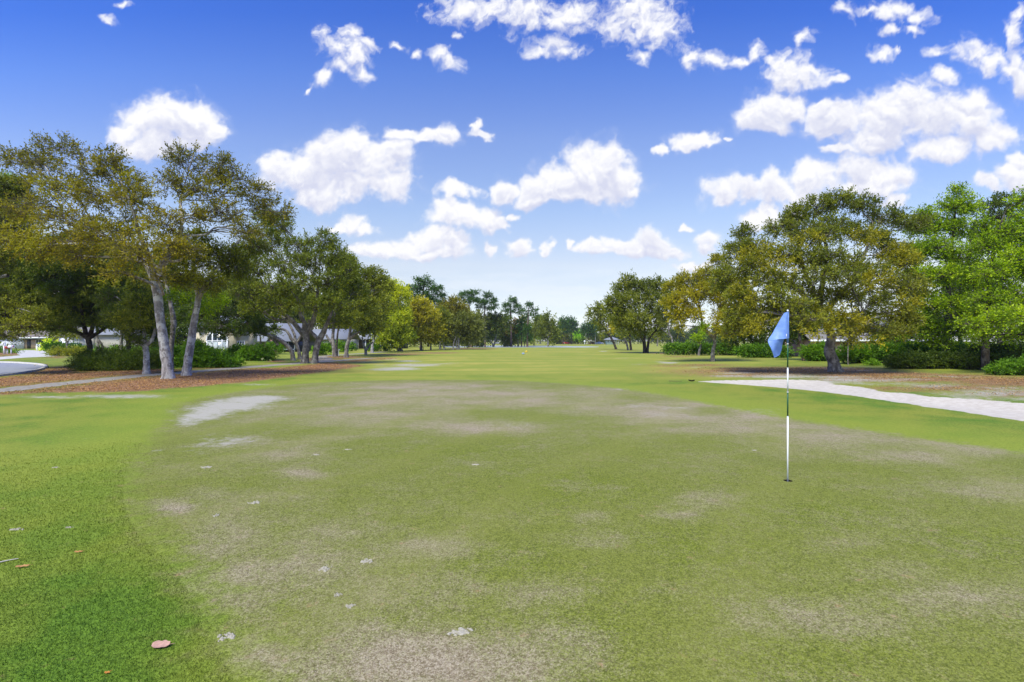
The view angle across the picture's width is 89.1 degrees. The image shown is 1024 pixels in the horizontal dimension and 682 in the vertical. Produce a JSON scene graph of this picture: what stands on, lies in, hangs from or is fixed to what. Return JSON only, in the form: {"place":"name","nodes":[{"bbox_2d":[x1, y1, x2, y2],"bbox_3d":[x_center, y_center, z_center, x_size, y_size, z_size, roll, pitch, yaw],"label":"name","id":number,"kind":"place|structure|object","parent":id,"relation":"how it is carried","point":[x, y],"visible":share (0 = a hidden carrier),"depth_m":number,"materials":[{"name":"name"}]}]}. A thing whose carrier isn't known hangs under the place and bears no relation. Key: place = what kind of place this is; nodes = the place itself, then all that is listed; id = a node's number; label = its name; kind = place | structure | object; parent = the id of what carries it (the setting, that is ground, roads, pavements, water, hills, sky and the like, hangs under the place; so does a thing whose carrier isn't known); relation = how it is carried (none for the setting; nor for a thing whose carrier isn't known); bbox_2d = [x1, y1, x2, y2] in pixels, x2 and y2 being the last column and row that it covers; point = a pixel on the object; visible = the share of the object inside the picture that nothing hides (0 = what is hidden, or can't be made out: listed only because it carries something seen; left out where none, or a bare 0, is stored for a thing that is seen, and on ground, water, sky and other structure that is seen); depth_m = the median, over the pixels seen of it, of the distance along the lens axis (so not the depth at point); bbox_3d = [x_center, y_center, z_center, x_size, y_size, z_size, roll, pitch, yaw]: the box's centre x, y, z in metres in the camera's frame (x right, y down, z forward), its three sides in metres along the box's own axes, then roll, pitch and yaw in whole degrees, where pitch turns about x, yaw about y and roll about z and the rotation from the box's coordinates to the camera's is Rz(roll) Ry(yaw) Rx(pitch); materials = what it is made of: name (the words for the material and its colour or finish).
{"place":"outdoors","nodes":[
{"label":"outdoors","id":0,"kind":"place"},
{"bbox_2d":[0,363,43,373],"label":"street","id":1,"kind":"structure","parent":0,"point":[5,368],"depth_m":34.60,"materials":[{"name":"grey asphalt"}]},
{"bbox_2d":[0,350,48,358],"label":"driveway","id":2,"kind":"structure","parent":0,"point":[29,353],"depth_m":67.25,"materials":[{"name":"concrete"}]},
{"bbox_2d":[0,358,373,391],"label":"cart path","id":3,"kind":"structure","parent":0,"point":[19,388],"depth_m":24.34,"materials":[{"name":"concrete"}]},
{"bbox_2d":[318,352,379,360],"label":"cart track","id":4,"kind":"structure","parent":0,"point":[322,358],"depth_m":56.83,"materials":[{"name":"concrete"}]},
{"bbox_2d":[0,0,1023,340],"bbox_3d":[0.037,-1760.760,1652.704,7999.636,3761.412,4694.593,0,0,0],"label":"sky","id":5,"kind":"structure","parent":0,"point":[572,158],"depth_m":3382.26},
{"bbox_2d":[0,341,1023,681],"bbox_3d":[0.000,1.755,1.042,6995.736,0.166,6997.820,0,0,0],"label":"ground","id":6,"kind":"structure","parent":0,"point":[62,423],"depth_m":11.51,"materials":[{"name":"green plant"}]},
{"bbox_2d":[0,361,47,375],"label":"kerb","id":7,"kind":"structure","parent":6,"relation":"on","point":[29,371],"depth_m":31.46,"materials":[{"name":"concrete"}]},
{"bbox_2d":[0,167,52,349],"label":"oak tree","id":8,"kind":"object","parent":6,"relation":"on","point":[18,318],"visible":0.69,"depth_m":27.14,"materials":[{"name":"green plant"}]},
{"bbox_2d":[0,330,58,348],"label":"house","id":9,"kind":"structure","parent":6,"relation":"on","point":[30,343],"depth_m":118.53,"materials":[{"name":"white paint"}]},
{"bbox_2d":[36,339,86,352],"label":"hedge","id":10,"kind":"object","parent":6,"relation":"on","point":[46,345],"visible":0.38,"depth_m":75.59,"materials":[{"name":"green plant"}]},
{"bbox_2d":[43,329,82,345],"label":"tree","id":11,"kind":"object","parent":6,"relation":"on","point":[69,336],"visible":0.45,"depth_m":65.91,"materials":[{"name":"green plant"}]},
{"bbox_2d":[44,344,86,355],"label":"hedge","id":12,"kind":"object","parent":6,"relation":"on","point":[60,351],"visible":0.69,"depth_m":61.60,"materials":[{"name":"green plant"}]},
{"bbox_2d":[55,327,153,347],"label":"house","id":13,"kind":"structure","parent":6,"relation":"on","point":[107,338],"depth_m":91.50,"materials":[{"name":"white paint"}]},
{"bbox_2d":[151,640,174,647],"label":"fallen leaf","id":14,"kind":"object","parent":6,"relation":"on","point":[159,643],"visible":1,"depth_m":2.99,"materials":[{"name":"plant"}]},
{"bbox_2d":[147,317,189,348],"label":"oak tree","id":15,"kind":"object","parent":6,"relation":"on","point":[180,336],"visible":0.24,"depth_m":68.98,"materials":[{"name":"green plant"}]},
{"bbox_2d":[0,362,362,394],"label":"mulch bed","id":16,"kind":"object","parent":6,"relation":"on","point":[177,379],"visible":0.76,"depth_m":24.26,"materials":[{"name":"brown wood mulch"}]},
{"bbox_2d":[0,230,151,351],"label":"oak tree","id":17,"kind":"object","parent":16,"relation":"on","point":[65,303],"visible":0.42,"depth_m":31.91,"materials":[{"name":"green plant"}]},
{"bbox_2d":[62,342,160,371],"bbox_3d":[-23.717,0.963,31.139,6.136,1.884,3.730,0,0,0],"label":"bush","id":18,"kind":"object","parent":16,"relation":"on","point":[105,359],"visible":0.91,"depth_m":30.65,"materials":[{"name":"green plant"}]},
{"bbox_2d":[89,283,174,373],"bbox_3d":[-20.295,-0.670,27.630,5.134,4.973,3.784,0,0,0],"label":"oak tree","id":19,"kind":"object","parent":16,"relation":"on","point":[124,309],"visible":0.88,"depth_m":27.15,"materials":[{"name":"green plant"}]},
{"bbox_2d":[0,129,297,378],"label":"oak tree","id":20,"kind":"object","parent":16,"relation":"on","point":[90,228],"visible":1,"depth_m":23.52,"materials":[{"name":"green plant"}]},
{"bbox_2d":[131,248,192,368],"bbox_3d":[-21.272,-1.975,31.493,3.829,7.536,3.555,0,0,0],"label":"oak tree","id":21,"kind":"object","parent":16,"relation":"on","point":[174,327],"visible":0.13,"depth_m":30.96,"materials":[{"name":"grey plant"}]},
{"bbox_2d":[149,224,279,375],"bbox_3d":[-15.862,-2.162,27.035,6.613,8.002,5.034,0,0,0],"label":"oak tree","id":22,"kind":"object","parent":16,"relation":"on","point":[202,281],"visible":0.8,"depth_m":26.11,"materials":[{"name":"green plant"}]},
{"bbox_2d":[220,206,375,363],"bbox_3d":[-17.972,-4.793,40.548,13.282,13.312,6.932,0,0,12],"label":"oak tree","id":23,"kind":"object","parent":16,"relation":"on","point":[303,256],"visible":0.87,"depth_m":39.60,"materials":[{"name":"green plant"}]},
{"bbox_2d":[153,279,229,321],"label":"background tree","id":24,"kind":"object","parent":6,"relation":"on","point":[166,306],"visible":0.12,"depth_m":97.92,"materials":[{"name":"green plant"}]},
{"bbox_2d":[149,339,245,367],"bbox_3d":[-20.339,0.829,33.489,6.540,2.000,2.264,0,0,0],"label":"bush","id":25,"kind":"object","parent":6,"relation":"on","point":[205,355],"visible":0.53,"depth_m":33.07,"materials":[{"name":"green plant"}]},
{"bbox_2d":[188,316,256,348],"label":"house","id":26,"kind":"structure","parent":6,"relation":"on","point":[232,340],"depth_m":60.00,"materials":[{"name":"beige paint"}]},
{"bbox_2d":[206,331,228,348],"bbox_3d":[-33.969,0.144,59.895,2.585,2.661,0.150,0,0,0],"label":"window","id":27,"kind":"structure","parent":26,"relation":"in","point":[221,343],"depth_m":59.90,"materials":[{"name":"white"}]},
{"bbox_2d":[173,286,295,360],"bbox_3d":[-25.449,-1.816,46.326,12.467,7.312,5.251,0,0,15],"label":"oak tree","id":28,"kind":"object","parent":6,"relation":"on","point":[254,325],"visible":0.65,"depth_m":45.58,"materials":[{"name":"green plant"}]},
{"bbox_2d":[225,342,246,357],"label":"bush","id":29,"kind":"object","parent":6,"relation":"on","point":[232,350],"visible":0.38,"depth_m":47.69,"materials":[{"name":"green plant"}]},
{"bbox_2d":[234,342,280,360],"bbox_3d":[-22.138,0.867,45.041,3.907,1.956,2.346,0,0,0],"label":"bush","id":30,"kind":"object","parent":6,"relation":"on","point":[259,352],"visible":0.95,"depth_m":44.58,"materials":[{"name":"green plant"}]},
{"bbox_2d":[265,341,286,353],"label":"bush","id":31,"kind":"object","parent":6,"relation":"on","point":[280,347],"visible":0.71,"depth_m":71.78,"materials":[{"name":"green plant"}]},
{"bbox_2d":[257,323,315,351],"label":"house","id":32,"kind":"structure","parent":6,"relation":"on","point":[264,339],"depth_m":85.80,"materials":[{"name":"grey brick"}]},
{"bbox_2d":[264,288,319,358],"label":"oak tree","id":33,"kind":"object","parent":6,"relation":"on","point":[295,341],"visible":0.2,"depth_m":49.91,"materials":[{"name":"green plant"}]},
{"bbox_2d":[266,280,318,329],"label":"background tree","id":34,"kind":"object","parent":6,"relation":"on","point":[297,318],"visible":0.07,"depth_m":118.57,"materials":[{"name":"green plant"}]},
{"bbox_2d":[309,342,331,354],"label":"bush","id":35,"kind":"object","parent":6,"relation":"on","point":[324,349],"visible":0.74,"depth_m":65.62,"materials":[{"name":"green plant"}]},
{"bbox_2d":[304,284,352,330],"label":"background tree","id":36,"kind":"object","parent":6,"relation":"on","point":[315,327],"visible":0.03,"depth_m":133.12,"materials":[{"name":"green plant"}]},
{"bbox_2d":[313,329,360,348],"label":"house","id":37,"kind":"structure","parent":6,"relation":"on","point":[342,335],"depth_m":106.66,"materials":[{"name":"beige paint"}]},
{"bbox_2d":[313,250,366,356],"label":"oak tree","id":38,"kind":"object","parent":6,"relation":"on","point":[320,319],"visible":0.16,"depth_m":59.21,"materials":[{"name":"green plant"}]},
{"bbox_2d":[335,338,352,351],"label":"bush","id":39,"kind":"object","parent":6,"relation":"on","point":[342,346],"visible":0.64,"depth_m":81.67,"materials":[{"name":"green plant"}]},
{"bbox_2d":[334,251,396,357],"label":"oak tree","id":40,"kind":"object","parent":6,"relation":"on","point":[373,277],"visible":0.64,"depth_m":56.52,"materials":[{"name":"green plant"}]},
{"bbox_2d":[352,302,389,354],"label":"oak tree","id":41,"kind":"object","parent":6,"relation":"on","point":[371,327],"visible":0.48,"depth_m":65.97,"materials":[{"name":"green plant"}]},
{"bbox_2d":[366,341,394,351],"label":"bush","id":42,"kind":"object","parent":6,"relation":"on","point":[376,348],"visible":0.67,"depth_m":87.93,"materials":[{"name":"green plant"}]},
{"bbox_2d":[369,289,395,352],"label":"oak tree","id":43,"kind":"object","parent":6,"relation":"on","point":[384,301],"visible":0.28,"depth_m":77.40,"materials":[{"name":"green plant"}]},
{"bbox_2d":[358,335,407,348],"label":"house","id":44,"kind":"structure","parent":6,"relation":"on","point":[360,345],"depth_m":119.50,"materials":[{"name":"grey"}]},
{"bbox_2d":[370,278,418,350],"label":"oak tree","id":45,"kind":"object","parent":6,"relation":"on","point":[400,334],"visible":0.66,"depth_m":88.14,"materials":[{"name":"green plant"}]},
{"bbox_2d":[404,294,449,349],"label":"oak tree","id":46,"kind":"object","parent":6,"relation":"on","point":[426,331],"visible":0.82,"depth_m":95.97,"materials":[{"name":"green plant"}]},
{"bbox_2d":[406,272,448,348],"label":"pine tree","id":47,"kind":"object","parent":6,"relation":"on","point":[419,288],"visible":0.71,"depth_m":119.53,"materials":[{"name":"green plant"}]},
{"bbox_2d":[423,304,453,349],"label":"oak tree","id":48,"kind":"object","parent":6,"relation":"on","point":[445,319],"visible":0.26,"depth_m":102.55,"materials":[{"name":"green plant"}]},
{"bbox_2d":[434,294,470,348],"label":"oak tree","id":49,"kind":"object","parent":6,"relation":"on","point":[453,304],"visible":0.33,"depth_m":110.41,"materials":[{"name":"green plant"}]},
{"bbox_2d":[448,308,486,348],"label":"oak tree","id":50,"kind":"object","parent":6,"relation":"on","point":[469,327],"visible":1,"depth_m":108.12,"materials":[{"name":"green plant"}]},
{"bbox_2d":[456,289,484,346],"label":"pine tree","id":51,"kind":"object","parent":6,"relation":"on","point":[470,295],"visible":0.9,"depth_m":149.50,"materials":[{"name":"green plant"}]},
{"bbox_2d":[461,309,489,346],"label":"oak tree","id":52,"kind":"object","parent":6,"relation":"on","point":[484,319],"visible":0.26,"depth_m":141.84,"materials":[{"name":"green plant"}]},
{"bbox_2d":[475,290,499,346],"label":"pine tree","id":53,"kind":"object","parent":6,"relation":"on","point":[493,300],"visible":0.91,"depth_m":151.74,"materials":[{"name":"green plant"}]},
{"bbox_2d":[475,310,513,346],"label":"oak tree","id":54,"kind":"object","parent":6,"relation":"on","point":[497,323],"visible":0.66,"depth_m":153.51,"materials":[{"name":"green plant"}]},
{"bbox_2d":[495,316,524,346],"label":"oak tree","id":55,"kind":"object","parent":6,"relation":"on","point":[506,341],"visible":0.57,"depth_m":163.42,"materials":[{"name":"green plant"}]},
{"bbox_2d":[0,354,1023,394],"bbox_3d":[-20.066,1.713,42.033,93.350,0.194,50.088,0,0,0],"label":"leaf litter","id":56,"kind":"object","parent":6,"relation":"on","point":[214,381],"visible":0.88,"depth_m":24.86,"materials":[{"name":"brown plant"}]},
{"bbox_2d":[500,295,523,346],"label":"pine tree","id":57,"kind":"object","parent":6,"relation":"on","point":[515,306],"visible":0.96,"depth_m":159.72,"materials":[{"name":"green plant"}]},
{"bbox_2d":[513,309,531,346],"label":"oak tree","id":58,"kind":"object","parent":6,"relation":"on","point":[520,328],"visible":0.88,"depth_m":161.80,"materials":[{"name":"green plant"}]},
{"bbox_2d":[520,301,539,346],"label":"pine tree","id":59,"kind":"object","parent":6,"relation":"on","point":[527,327],"visible":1,"depth_m":157.72,"materials":[{"name":"green plant"}]},
{"bbox_2d":[528,314,544,345],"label":"oak tree","id":60,"kind":"object","parent":6,"relation":"on","point":[534,330],"visible":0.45,"depth_m":199.24,"materials":[{"name":"green plant"}]},
{"bbox_2d":[535,307,565,346],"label":"oak tree","id":61,"kind":"object","parent":6,"relation":"on","point":[549,332],"visible":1,"depth_m":162.90,"materials":[{"name":"green plant"}]},
{"bbox_2d":[557,315,570,343],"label":"pine tree","id":62,"kind":"object","parent":6,"relation":"on","point":[564,322],"visible":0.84,"depth_m":276.82,"materials":[{"name":"green plant"}]},
{"bbox_2d":[564,315,578,343],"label":"pine tree","id":63,"kind":"object","parent":6,"relation":"on","point":[574,324],"visible":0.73,"depth_m":284.78,"materials":[{"name":"green plant"}]},
{"bbox_2d":[123,380,1023,681],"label":"putting green","id":64,"kind":"object","parent":6,"relation":"on","point":[333,410],"visible":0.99,"depth_m":4.71,"materials":[{"name":"green plant"}]},
{"bbox_2d":[217,632,235,641],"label":"sand clump","id":65,"kind":"object","parent":64,"relation":"on","point":[230,636],"visible":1,"depth_m":3.09,"materials":[{"name":"beige sand"}]},
{"bbox_2d":[447,627,475,635],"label":"sand clump","id":66,"kind":"object","parent":64,"relation":"on","point":[462,631],"visible":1,"depth_m":3.13,"materials":[{"name":"beige sand"}]},
{"bbox_3d":[3.480,1.821,6.556,0.109,0.118,0.108,0,0,0],"label":"golf cup","id":67,"kind":"object","parent":64,"relation":"in","visible":0},
{"bbox_2d":[787,310,788,481],"bbox_3d":[3.476,0.736,6.556,0.024,2.263,0.023,0,0,0],"label":"flagstick","id":68,"kind":"object","parent":67,"relation":"in","point":[787,422],"visible":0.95,"depth_m":6.55,"materials":[{"name":"white metal"}]},
{"bbox_2d":[768,311,788,357],"bbox_3d":[3.358,-0.082,6.550,0.260,0.582,0.086,0,0,0],"label":"flag","id":69,"kind":"object","parent":68,"relation":"attached to","point":[780,333],"visible":1,"depth_m":6.54,"materials":[{"name":"fabric"}]},
{"bbox_2d":[570,330,584,343],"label":"tree","id":70,"kind":"object","parent":6,"relation":"on","point":[576,335],"visible":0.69,"depth_m":300.59,"materials":[{"name":"green plant"}]},
{"bbox_2d":[577,320,597,342],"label":"pine tree","id":71,"kind":"object","parent":6,"relation":"on","point":[586,330],"visible":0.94,"depth_m":268.81,"materials":[{"name":"green plant"}]},
{"bbox_2d":[583,300,616,348],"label":"oak tree","id":72,"kind":"object","parent":6,"relation":"on","point":[601,319],"visible":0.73,"depth_m":108.62,"materials":[{"name":"green plant"}]},
{"bbox_2d":[611,309,636,349],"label":"oak tree","id":73,"kind":"object","parent":6,"relation":"on","point":[623,335],"visible":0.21,"depth_m":95.64,"materials":[{"name":"green plant"}]},
{"bbox_2d":[598,272,675,352],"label":"oak tree","id":74,"kind":"object","parent":6,"relation":"on","point":[630,317],"visible":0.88,"depth_m":75.72,"materials":[{"name":"green plant"}]},
{"bbox_2d":[648,327,670,345],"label":"oak tree","id":75,"kind":"object","parent":6,"relation":"on","point":[656,334],"visible":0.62,"depth_m":176.01,"materials":[{"name":"green plant"}]},
{"bbox_2d":[652,292,682,342],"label":"oak tree","id":76,"kind":"object","parent":6,"relation":"on","point":[659,312],"visible":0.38,"depth_m":71.41,"materials":[{"name":"green plant"}]},
{"bbox_2d":[664,325,690,343],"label":"tree","id":77,"kind":"object","parent":6,"relation":"on","point":[674,334],"visible":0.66,"depth_m":316.81,"materials":[{"name":"green plant"}]},
{"bbox_2d":[685,330,707,355],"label":"oak tree","id":78,"kind":"object","parent":6,"relation":"on","point":[699,338],"visible":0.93,"depth_m":63.94,"materials":[{"name":"green plant"}]},
{"bbox_2d":[688,324,709,343],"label":"tree","id":79,"kind":"object","parent":6,"relation":"on","point":[695,331],"visible":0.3,"depth_m":325.18,"materials":[{"name":"green plant"}]},
{"bbox_2d":[656,338,743,354],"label":"hedge","id":80,"kind":"object","parent":6,"relation":"on","point":[677,348],"visible":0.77,"depth_m":65.61,"materials":[{"name":"green plant"}]},
{"bbox_2d":[658,252,760,361],"bbox_3d":[16.953,-3.024,45.800,8.857,9.791,6.055,0,0,0],"label":"oak tree","id":81,"kind":"object","parent":6,"relation":"on","point":[683,289],"visible":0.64,"depth_m":44.27,"materials":[{"name":"green plant"}]},
{"bbox_2d":[705,325,731,343],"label":"tree","id":82,"kind":"object","parent":6,"relation":"on","point":[709,339],"visible":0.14,"depth_m":293.71,"materials":[{"name":"green plant"}]},
{"bbox_2d":[716,312,767,350],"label":"oak tree","id":83,"kind":"object","parent":6,"relation":"on","point":[750,338],"visible":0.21,"depth_m":65.34,"materials":[{"name":"green plant"}]},
{"bbox_2d":[733,341,795,357],"bbox_3d":[26.037,0.869,53.994,6.530,1.919,2.499,0,0,0],"label":"bush","id":84,"kind":"object","parent":6,"relation":"on","point":[758,350],"visible":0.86,"depth_m":53.55,"materials":[{"name":"green plant"}]},
{"bbox_2d":[757,316,819,348],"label":"oak tree","id":85,"kind":"object","parent":6,"relation":"on","point":[790,343],"visible":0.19,"depth_m":59.60,"materials":[{"name":"green plant"}]},
{"bbox_2d":[772,297,822,359],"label":"oak tree","id":86,"kind":"object","parent":6,"relation":"on","point":[792,332],"visible":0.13,"depth_m":45.70,"materials":[{"name":"green plant"}]},
{"bbox_2d":[796,340,826,360],"bbox_3d":[25.864,0.850,43.979,3.465,1.956,2.251,0,0,0],"label":"bush","id":87,"kind":"object","parent":6,"relation":"on","point":[814,352],"visible":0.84,"depth_m":43.64,"materials":[{"name":"green plant"}]},
{"bbox_2d":[704,185,939,371],"bbox_3d":[18.509,-3.417,28.300,14.586,10.660,8.424,0,0,0],"label":"oak tree","id":88,"kind":"object","parent":6,"relation":"on","point":[748,254],"visible":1,"depth_m":27.62,"materials":[{"name":"green plant"}]},
{"bbox_2d":[766,318,923,355],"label":"house","id":89,"kind":"structure","parent":6,"relation":"on","point":[806,342],"depth_m":58.04,"materials":[{"name":"white brick"}]},
{"bbox_2d":[835,327,861,364],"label":"sapling","id":90,"kind":"object","parent":6,"relation":"on","point":[844,345],"visible":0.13,"depth_m":38.00,"materials":[{"name":"green plant"}]},
{"bbox_2d":[702,379,1023,420],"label":"sand bunker","id":91,"kind":"object","parent":6,"relation":"on","point":[1008,410],"visible":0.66,"depth_m":16.63,"materials":[{"name":"sand"}]},
{"bbox_2d":[835,342,894,362],"bbox_3d":[27.073,0.912,40.092,5.330,1.833,2.376,0,0,0],"label":"bush","id":92,"kind":"object","parent":6,"relation":"on","point":[856,355],"visible":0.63,"depth_m":39.56,"materials":[{"name":"green plant"}]},
{"bbox_2d":[861,357,882,365],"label":"bush","id":93,"kind":"object","parent":6,"relation":"on","point":[870,361],"visible":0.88,"depth_m":36.89,"materials":[{"name":"green plant"}]},
{"bbox_2d":[869,322,917,346],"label":"tree","id":94,"kind":"object","parent":6,"relation":"on","point":[872,340],"visible":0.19,"depth_m":39.67,"materials":[{"name":"green plant"}]},
{"bbox_2d":[879,340,971,358],"bbox_3d":[30.722,0.783,38.028,7.452,2.091,2.142,0,0,0],"label":"hedge","id":95,"kind":"object","parent":6,"relation":"on","point":[904,347],"visible":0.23,"depth_m":37.68,"materials":[{"name":"green plant"}]},
{"bbox_2d":[883,347,972,368],"bbox_3d":[26.526,1.112,33.029,5.797,1.433,2.140,0,0,0],"label":"bush","id":96,"kind":"object","parent":6,"relation":"on","point":[933,359],"visible":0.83,"depth_m":32.62,"materials":[{"name":"green plant"}]},
{"bbox_2d":[892,180,992,351],"bbox_3d":[29.504,-4.693,35.619,7.256,12.942,5.039,0,0,-28],"label":"maple tree","id":97,"kind":"object","parent":6,"relation":"on","point":[947,253],"visible":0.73,"depth_m":34.96,"materials":[{"name":"green plant"}]},
{"bbox_2d":[904,283,1023,342],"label":"oak tree","id":98,"kind":"object","parent":6,"relation":"on","point":[991,339],"visible":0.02,"depth_m":49.67,"materials":[{"name":"green plant"}]},
{"bbox_2d":[934,188,1023,343],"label":"oak tree","id":99,"kind":"object","parent":6,"relation":"on","point":[996,203],"visible":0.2,"depth_m":42.79,"materials":[{"name":"green plant"}]},
{"bbox_2d":[947,184,1023,370],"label":"maple tree","id":100,"kind":"object","parent":6,"relation":"on","point":[1007,265],"visible":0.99,"depth_m":30.06,"materials":[{"name":"green plant"}]},
{"bbox_2d":[947,341,1023,369],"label":"bush","id":101,"kind":"object","parent":6,"relation":"on","point":[998,352],"visible":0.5,"depth_m":32.00,"materials":[{"name":"green plant"}]},
{"bbox_2d":[981,354,1023,374],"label":"bush","id":102,"kind":"object","parent":6,"relation":"on","point":[1010,366],"visible":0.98,"depth_m":26.78,"materials":[{"name":"green plant"}]},
{"bbox_2d":[445,346,594,346],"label":"pond","id":103,"kind":"structure","parent":0,"point":[532,346],"depth_m":166.41,"materials":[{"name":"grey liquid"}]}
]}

